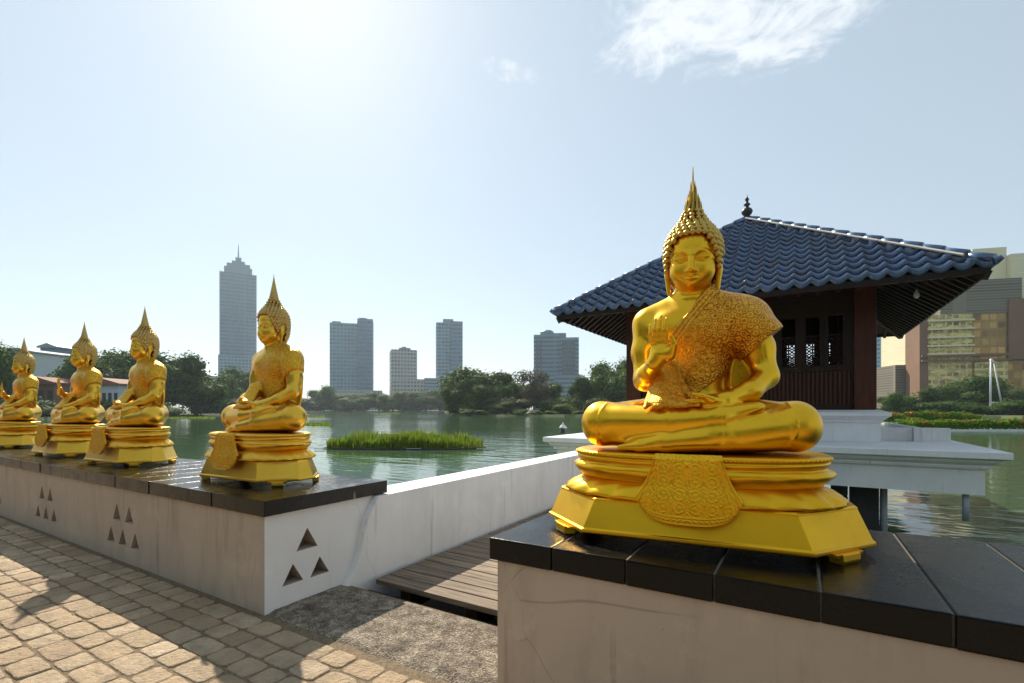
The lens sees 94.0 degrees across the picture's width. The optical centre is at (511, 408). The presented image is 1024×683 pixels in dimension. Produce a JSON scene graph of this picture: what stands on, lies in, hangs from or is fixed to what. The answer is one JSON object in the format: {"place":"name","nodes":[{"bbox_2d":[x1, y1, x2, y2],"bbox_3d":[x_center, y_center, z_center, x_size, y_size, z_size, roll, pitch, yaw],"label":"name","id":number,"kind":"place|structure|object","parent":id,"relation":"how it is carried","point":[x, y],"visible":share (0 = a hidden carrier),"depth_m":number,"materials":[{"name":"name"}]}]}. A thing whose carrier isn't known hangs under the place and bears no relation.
{"place":"outdoors","nodes":[
{"label":"outdoors","id":0,"kind":"place"},
{"bbox_2d":[11,347,70,376],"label":"building","id":1,"kind":"structure","parent":0,"point":[47,362],"depth_m":145.65,"materials":[{"name":"grey paint"}]},
{"bbox_2d":[37,343,71,353],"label":"roof","id":2,"kind":"structure","parent":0,"point":[56,348],"depth_m":164.00,"materials":[{"name":"white metal"}]},
{"bbox_2d":[0,518,423,682],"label":"paving","id":3,"kind":"structure","parent":0,"point":[85,635],"depth_m":2.34,"materials":[{"name":"stone"}]},
{"bbox_2d":[218,244,256,375],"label":"office tower","id":4,"kind":"structure","parent":0,"point":[237,313],"depth_m":680.97,"materials":[{"name":"blue glass"}]},
{"bbox_2d":[0,515,497,682],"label":"ground","id":5,"kind":"structure","parent":0,"point":[389,665],"depth_m":2.34,"materials":[{"name":"beige stone"}]},
{"bbox_2d":[0,445,386,614],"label":"plinth","id":6,"kind":"structure","parent":5,"relation":"on","point":[264,548],"depth_m":3.03,"materials":[{"name":"white concrete"}]},
{"bbox_2d":[0,339,41,448],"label":"seated statue","id":7,"kind":"object","parent":6,"relation":"on","point":[20,411],"visible":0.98,"depth_m":6.14,"materials":[{"name":"gold metal"}]},
{"bbox_2d":[31,321,105,457],"bbox_3d":[-4.722,-0.236,5.127,0.953,1.450,0.533,0,0,28],"label":"seated statue","id":8,"kind":"object","parent":6,"relation":"on","point":[77,414],"visible":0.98,"depth_m":5.01,"materials":[{"name":"gold metal"}]},
{"bbox_2d":[84,308,177,466],"bbox_3d":[-3.457,-0.236,4.340,0.953,1.450,0.533,0,0,28],"label":"seated statue","id":9,"kind":"object","parent":6,"relation":"on","point":[132,433],"visible":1,"depth_m":4.22,"materials":[{"name":"gold metal"}]},
{"bbox_2d":[199,277,318,486],"bbox_3d":[-1.744,-0.236,3.307,0.953,1.450,0.533,0,0,28],"label":"seated statue","id":10,"kind":"object","parent":6,"relation":"on","point":[263,439],"visible":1,"depth_m":3.18,"materials":[{"name":"gold metal"}]},
{"bbox_2d":[268,585,497,682],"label":"threshold slab","id":11,"kind":"structure","parent":5,"relation":"on","point":[448,648],"depth_m":2.35,"materials":[{"name":"concrete"}]},
{"bbox_2d":[341,451,582,615],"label":"parapet wall","id":12,"kind":"structure","parent":5,"relation":"on","point":[403,524],"depth_m":3.80,"materials":[{"name":"white paint"}]},
{"bbox_2d":[369,508,551,626],"bbox_3d":[1.148,1.169,5.175,1.460,0.141,5.878,0,0,31],"label":"footbridge","id":13,"kind":"object","parent":12,"relation":"attached to","point":[465,575],"visible":0.22,"depth_m":3.08,"materials":[{"name":"brown wood"}]},
{"bbox_2d":[490,513,1023,682],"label":"plinth","id":14,"kind":"structure","parent":5,"relation":"on","point":[580,607],"depth_m":1.45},
{"bbox_2d":[549,169,876,564],"bbox_3d":[0.709,-0.234,1.873,1.148,1.447,0.620,0,0,24],"label":"seated statue","id":15,"kind":"object","parent":14,"relation":"on","point":[702,443],"visible":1,"depth_m":1.70,"materials":[{"name":"gold metal"}]},
{"bbox_2d":[330,318,382,409],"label":"office tower","id":16,"kind":"structure","parent":0,"point":[352,358],"depth_m":604.78,"materials":[{"name":"blue glass"}]},
{"bbox_2d":[392,378,442,409],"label":"building","id":17,"kind":"structure","parent":0,"point":[410,385],"depth_m":528.83,"materials":[{"name":"white concrete"}]},
{"bbox_2d":[436,319,462,381],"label":"office tower","id":18,"kind":"structure","parent":0,"point":[449,345],"depth_m":624.39,"materials":[{"name":"blue glass"}]},
{"bbox_2d":[0,0,1023,408],"label":"sky","id":19,"kind":"structure","parent":0,"point":[407,167],"materials":[{"name":"blue"}]},
{"bbox_2d":[35,412,1023,624],"bbox_3d":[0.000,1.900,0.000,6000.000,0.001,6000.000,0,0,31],"label":"lake water","id":20,"kind":"structure","parent":0,"point":[996,513],"depth_m":19.10,"materials":[{"name":"green liquid"}]},
{"bbox_2d":[168,416,213,418],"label":"water weed","id":21,"kind":"object","parent":20,"relation":"on","point":[174,417],"visible":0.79,"depth_m":97.73,"materials":[{"name":"green plant"}]},
{"bbox_2d":[307,415,325,416],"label":"water weed","id":22,"kind":"object","parent":20,"relation":"on","point":[316,416],"visible":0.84,"depth_m":118.16,"materials":[{"name":"green plant"}]},
{"bbox_2d":[305,422,330,424],"bbox_3d":[-23.933,1.730,58.132,3.546,0.300,7.413,0,0,-24],"label":"water weed","id":23,"kind":"object","parent":20,"relation":"on","point":[318,423],"visible":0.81,"depth_m":56.51,"materials":[{"name":"green plant"}]},
{"bbox_2d":[314,426,495,449],"bbox_3d":[-4.966,1.373,23.463,8.426,1.255,2.666,0,0,0],"label":"reed bed","id":24,"kind":"object","parent":20,"relation":"on","point":[418,440],"visible":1,"depth_m":22.56,"materials":[{"name":"green plant"}]},
{"bbox_2d":[543,433,1013,531],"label":"terrace","id":25,"kind":"structure","parent":20,"relation":"in","point":[865,471],"depth_m":6.48,"materials":[{"name":"white paint"}]},
{"bbox_2d":[559,423,566,432],"bbox_3d":[1.111,0.410,10.400,0.170,0.235,0.166,0,0,31],"label":"bollard lamp","id":26,"kind":"object","parent":25,"relation":"on","point":[562,426],"visible":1,"depth_m":10.36,"materials":[{"name":"grey metal"}]},
{"bbox_2d":[881,423,950,441],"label":"kerb wall","id":27,"kind":"structure","parent":25,"relation":"on","point":[893,432],"depth_m":7.89,"materials":[{"name":"white concrete"}]},
{"bbox_2d":[881,410,981,423],"bbox_3d":[53.873,1.063,61.997,12.722,1.875,2.231,0,0,0],"label":"floating hedge","id":28,"kind":"object","parent":20,"relation":"on","point":[933,416],"visible":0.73,"depth_m":61.19,"materials":[{"name":"green plant"}]},
{"bbox_2d":[894,417,1023,430],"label":"floating hedge","id":29,"kind":"object","parent":20,"relation":"on","point":[1008,424],"visible":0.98,"depth_m":41.16,"materials":[{"name":"green plant"}]},
{"bbox_2d":[989,359,1006,414],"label":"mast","id":30,"kind":"object","parent":20,"relation":"on","point":[992,361],"visible":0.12,"depth_m":117.93,"materials":[{"name":"white metal"}]},
{"bbox_2d":[37,409,1023,419],"bbox_3d":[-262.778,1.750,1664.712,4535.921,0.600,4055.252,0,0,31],"label":"land","id":31,"kind":"structure","parent":0,"point":[564,415],"depth_m":125.92,"materials":[{"name":"green plant"}]},
{"bbox_2d":[0,339,19,400],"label":"tree","id":32,"kind":"object","parent":31,"relation":"on","point":[8,377],"visible":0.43,"depth_m":90.64,"materials":[{"name":"green plant"}]},
{"bbox_2d":[0,396,57,416],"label":"tree","id":33,"kind":"object","parent":31,"relation":"on","point":[47,407],"visible":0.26,"depth_m":87.68,"materials":[{"name":"green plant"}]},
{"bbox_2d":[35,376,70,404],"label":"building","id":34,"kind":"structure","parent":31,"relation":"on","point":[47,388],"depth_m":100.00,"materials":[{"name":"white paint"}]},
{"bbox_2d":[39,390,43,401],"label":"window","id":35,"kind":"structure","parent":34,"relation":"in","point":[41,392],"depth_m":99.93,"materials":[{"name":"grey glass"}]},
{"bbox_2d":[47,390,51,402],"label":"window","id":36,"kind":"structure","parent":34,"relation":"in","point":[49,392],"depth_m":99.93,"materials":[{"name":"grey glass"}]},
{"bbox_2d":[42,358,116,378],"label":"tree","id":37,"kind":"object","parent":31,"relation":"on","point":[69,371],"visible":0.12,"depth_m":109.28,"materials":[{"name":"green plant"}]},
{"bbox_2d":[61,347,136,379],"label":"tree","id":38,"kind":"object","parent":31,"relation":"on","point":[118,363],"visible":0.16,"depth_m":115.81,"materials":[{"name":"green plant"}]},
{"bbox_2d":[100,398,112,411],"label":"tree","id":39,"kind":"object","parent":31,"relation":"on","point":[106,405],"visible":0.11,"depth_m":97.27,"materials":[{"name":"green plant"}]},
{"bbox_2d":[100,378,128,401],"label":"building","id":40,"kind":"structure","parent":31,"relation":"on","point":[112,389],"depth_m":100.50,"materials":[{"name":"grey paint"}]},
{"bbox_2d":[102,393,105,401],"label":"window","id":41,"kind":"structure","parent":40,"relation":"in","point":[103,394],"depth_m":100.44,"materials":[{"name":"grey glass"}]},
{"bbox_2d":[108,393,111,401],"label":"window","id":42,"kind":"structure","parent":40,"relation":"in","point":[109,394],"depth_m":100.44,"materials":[{"name":"grey glass"}]},
{"bbox_2d":[126,350,209,406],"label":"tree","id":43,"kind":"object","parent":31,"relation":"on","point":[191,365],"visible":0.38,"depth_m":121.37,"materials":[{"name":"green plant"}]},
{"bbox_2d":[164,402,187,415],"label":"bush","id":44,"kind":"object","parent":31,"relation":"on","point":[174,411],"visible":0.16,"depth_m":107.47,"materials":[{"name":"green plant"}]},
{"bbox_2d":[165,371,230,414],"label":"tree","id":45,"kind":"object","parent":31,"relation":"on","point":[211,394],"visible":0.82,"depth_m":123.17,"materials":[{"name":"green plant"}]},
{"bbox_2d":[189,406,221,413],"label":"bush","id":46,"kind":"object","parent":31,"relation":"on","point":[207,410],"visible":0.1,"depth_m":147.10,"materials":[{"name":"green plant"}]},
{"bbox_2d":[208,373,247,403],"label":"tree","id":47,"kind":"object","parent":31,"relation":"on","point":[235,392],"visible":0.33,"depth_m":171.38,"materials":[{"name":"green plant"}]},
{"bbox_2d":[218,365,258,400],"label":"tree","id":48,"kind":"object","parent":31,"relation":"on","point":[243,379],"visible":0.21,"depth_m":179.78,"materials":[{"name":"green plant"}]},
{"bbox_2d":[226,398,257,404],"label":"tree","id":49,"kind":"object","parent":31,"relation":"on","point":[232,402],"visible":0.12,"depth_m":162.72,"materials":[{"name":"green plant"}]},
{"bbox_2d":[301,397,326,410],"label":"tree","id":50,"kind":"object","parent":31,"relation":"on","point":[312,403],"visible":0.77,"depth_m":329.29,"materials":[{"name":"green plant"}]},
{"bbox_2d":[306,384,340,410],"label":"tree","id":51,"kind":"object","parent":31,"relation":"on","point":[325,395],"visible":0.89,"depth_m":338.94,"materials":[{"name":"green plant"}]},
{"bbox_2d":[325,393,348,410],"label":"tree","id":52,"kind":"object","parent":31,"relation":"on","point":[342,395],"visible":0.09,"depth_m":346.03,"materials":[{"name":"green plant"}]},
{"bbox_2d":[334,395,368,410],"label":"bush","id":53,"kind":"object","parent":31,"relation":"on","point":[350,403],"visible":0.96,"depth_m":329.71,"materials":[{"name":"green plant"}]},
{"bbox_2d":[346,392,380,410],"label":"tree","id":54,"kind":"object","parent":31,"relation":"on","point":[367,400],"visible":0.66,"depth_m":341.28,"materials":[{"name":"green plant"}]},
{"bbox_2d":[368,393,390,410],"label":"tree","id":55,"kind":"object","parent":31,"relation":"on","point":[380,408],"visible":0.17,"depth_m":354.43,"materials":[{"name":"green plant"}]},
{"bbox_2d":[376,391,412,410],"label":"tree","id":56,"kind":"object","parent":31,"relation":"on","point":[393,401],"visible":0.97,"depth_m":328.20,"materials":[{"name":"green plant"}]},
{"bbox_2d":[389,347,416,394],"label":"office tower","id":57,"kind":"structure","parent":31,"relation":"on","point":[402,362],"depth_m":548.16,"materials":[{"name":"grey concrete"}]},
{"bbox_2d":[396,398,422,410],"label":"tree","id":58,"kind":"object","parent":31,"relation":"on","point":[416,408],"visible":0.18,"depth_m":345.51,"materials":[{"name":"green plant"}]},
{"bbox_2d":[406,389,444,410],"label":"tree","id":59,"kind":"object","parent":31,"relation":"on","point":[423,400],"visible":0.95,"depth_m":329.38,"materials":[{"name":"green plant"}]},
{"bbox_2d":[425,389,446,410],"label":"tree","id":60,"kind":"object","parent":31,"relation":"on","point":[441,407],"visible":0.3,"depth_m":337.74,"materials":[{"name":"green plant"}]},
{"bbox_2d":[439,378,473,414],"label":"tree","id":61,"kind":"object","parent":31,"relation":"on","point":[451,385],"visible":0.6,"depth_m":137.49,"materials":[{"name":"green plant"}]},
{"bbox_2d":[458,408,475,414],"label":"bush","id":62,"kind":"object","parent":31,"relation":"on","point":[466,411],"visible":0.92,"depth_m":126.78,"materials":[{"name":"green plant"}]},
{"bbox_2d":[448,382,490,410],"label":"tree","id":63,"kind":"object","parent":31,"relation":"on","point":[474,397],"visible":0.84,"depth_m":133.78,"materials":[{"name":"green plant"}]},
{"bbox_2d":[436,365,514,403],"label":"tree","id":64,"kind":"object","parent":31,"relation":"on","point":[486,379],"visible":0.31,"depth_m":141.17,"materials":[{"name":"green plant"}]},
{"bbox_2d":[474,409,488,414],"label":"bush","id":65,"kind":"object","parent":31,"relation":"on","point":[482,412],"visible":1,"depth_m":126.09,"materials":[{"name":"green plant"}]},
{"bbox_2d":[481,382,514,404],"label":"tree","id":66,"kind":"object","parent":31,"relation":"on","point":[506,391],"visible":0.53,"depth_m":136.34,"materials":[{"name":"green plant"}]},
{"bbox_2d":[480,396,531,413],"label":"bush","id":67,"kind":"object","parent":31,"relation":"on","point":[497,405],"visible":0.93,"depth_m":131.05,"materials":[{"name":"green plant"}]},
{"bbox_2d":[512,409,527,414],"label":"bush","id":68,"kind":"object","parent":31,"relation":"on","point":[519,412],"visible":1,"depth_m":125.76,"materials":[{"name":"green plant"}]},
{"bbox_2d":[509,381,535,413],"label":"tree","id":69,"kind":"object","parent":31,"relation":"on","point":[517,389],"visible":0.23,"depth_m":147.73,"materials":[{"name":"green plant"}]},
{"bbox_2d":[513,368,551,409],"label":"tree","id":70,"kind":"object","parent":31,"relation":"on","point":[532,394],"visible":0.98,"depth_m":140.50,"materials":[{"name":"plant"}]},
{"bbox_2d":[529,410,543,413],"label":"bush","id":71,"kind":"object","parent":31,"relation":"on","point":[535,412],"visible":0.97,"depth_m":125.92,"materials":[{"name":"green plant"}]},
{"bbox_2d":[537,397,556,413],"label":"tree","id":72,"kind":"object","parent":31,"relation":"on","point":[546,405],"visible":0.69,"depth_m":132.42,"materials":[{"name":"green plant"}]},
{"bbox_2d":[530,381,565,408],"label":"tree","id":73,"kind":"object","parent":31,"relation":"on","point":[555,390],"visible":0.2,"depth_m":149.54,"materials":[{"name":"green plant"}]},
{"bbox_2d":[544,410,559,413],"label":"bush","id":74,"kind":"object","parent":31,"relation":"on","point":[551,412],"visible":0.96,"depth_m":125.85,"materials":[{"name":"green plant"}]},
{"bbox_2d":[551,403,579,413],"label":"tree","id":75,"kind":"object","parent":31,"relation":"on","point":[563,408],"visible":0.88,"depth_m":128.20,"materials":[{"name":"green plant"}]},
{"bbox_2d":[551,394,586,410],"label":"tree","id":76,"kind":"object","parent":31,"relation":"on","point":[572,401],"visible":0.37,"depth_m":135.51,"materials":[{"name":"green plant"}]},
{"bbox_2d":[567,410,584,414],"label":"bush","id":77,"kind":"object","parent":31,"relation":"on","point":[578,412],"visible":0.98,"depth_m":125.64,"materials":[{"name":"green plant"}]},
{"bbox_2d":[565,375,596,410],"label":"tree","id":78,"kind":"object","parent":31,"relation":"on","point":[580,388],"visible":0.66,"depth_m":136.74,"materials":[{"name":"green plant"}]},
{"bbox_2d":[580,396,611,410],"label":"tree","id":79,"kind":"object","parent":31,"relation":"on","point":[588,404],"visible":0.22,"depth_m":128.35,"materials":[{"name":"green plant"}]},
{"bbox_2d":[584,358,625,403],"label":"tree","id":80,"kind":"object","parent":31,"relation":"on","point":[607,382],"visible":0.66,"depth_m":134.62,"materials":[{"name":"green plant"}]},
{"bbox_2d":[612,357,625,398],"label":"tree","id":81,"kind":"object","parent":31,"relation":"on","point":[621,365],"visible":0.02,"depth_m":150.39,"materials":[{"name":"green plant"}]},
{"bbox_2d":[877,334,905,412],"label":"building","id":82,"kind":"structure","parent":31,"relation":"on","point":[891,374],"depth_m":190.44,"materials":[{"name":"beige concrete"}]},
{"bbox_2d":[877,392,914,412],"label":"tree","id":83,"kind":"object","parent":31,"relation":"on","point":[895,402],"visible":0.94,"depth_m":125.91,"materials":[{"name":"green plant"}]},
{"bbox_2d":[902,393,931,411],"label":"tree","id":84,"kind":"object","parent":31,"relation":"on","point":[914,400],"visible":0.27,"depth_m":127.86,"materials":[{"name":"green plant"}]},
{"bbox_2d":[916,385,956,408],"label":"tree","id":85,"kind":"object","parent":31,"relation":"on","point":[935,394],"visible":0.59,"depth_m":124.45,"materials":[{"name":"green plant"}]},
{"bbox_2d":[908,399,996,414],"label":"hedge","id":86,"kind":"object","parent":31,"relation":"on","point":[957,406],"visible":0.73,"depth_m":112.74,"materials":[{"name":"green plant"}]},
{"bbox_2d":[906,247,1023,396],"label":"hotel building","id":87,"kind":"structure","parent":31,"relation":"on","point":[974,329],"depth_m":171.32,"materials":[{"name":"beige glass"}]},
{"bbox_2d":[932,372,1014,409],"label":"tree","id":88,"kind":"object","parent":31,"relation":"on","point":[975,389],"visible":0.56,"depth_m":122.74,"materials":[{"name":"green plant"}]},
{"bbox_2d":[984,397,1023,414],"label":"tree","id":89,"kind":"object","parent":31,"relation":"on","point":[1015,407],"visible":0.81,"depth_m":109.97,"materials":[{"name":"green plant"}]},
{"bbox_2d":[995,386,1023,402],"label":"tree","id":90,"kind":"object","parent":31,"relation":"on","point":[1017,393],"visible":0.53,"depth_m":116.92,"materials":[{"name":"green plant"}]},
{"bbox_2d":[534,330,580,409],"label":"office tower","id":91,"kind":"structure","parent":0,"point":[556,357],"depth_m":404.89,"materials":[{"name":"grey glass"}]},
{"bbox_2d":[549,196,1005,442],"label":"pavilion","id":92,"kind":"structure","parent":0,"point":[847,295],"depth_m":7.95,"materials":[{"name":"blue tile"}]},
{"bbox_2d":[780,318,797,368],"bbox_3d":[4.769,-1.125,8.234,0.265,0.870,0.052,0,0,31],"label":"window","id":93,"kind":"structure","parent":92,"relation":"in","point":[795,349],"depth_m":8.22,"materials":[{"name":"brown wood"}]},
{"bbox_2d":[803,315,821,367],"bbox_3d":[5.068,-1.125,8.054,0.265,0.870,0.052,0,0,31],"label":"window","id":94,"kind":"structure","parent":92,"relation":"in","point":[805,337],"depth_m":8.05,"materials":[{"name":"brown wood"}]},
{"bbox_2d":[826,314,844,367],"bbox_3d":[5.342,-1.125,7.888,0.265,0.870,0.052,0,0,31],"label":"window","id":95,"kind":"structure","parent":92,"relation":"in","point":[828,340],"depth_m":7.89,"materials":[{"name":"brown wood"}]},
{"bbox_2d":[913,281,919,298],"bbox_3d":[6.370,-1.960,7.521,0.084,0.440,0.080,0,0,31],"label":"hanging bulb","id":96,"kind":"object","parent":92,"relation":"hanging from","point":[916,294],"visible":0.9,"depth_m":7.50,"materials":[{"name":"grey glass"}]},
{"bbox_2d":[877,337,880,367],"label":"office tower","id":97,"kind":"structure","parent":0,"point":[878,351],"depth_m":515.77,"materials":[{"name":"blue glass"}]}
]}

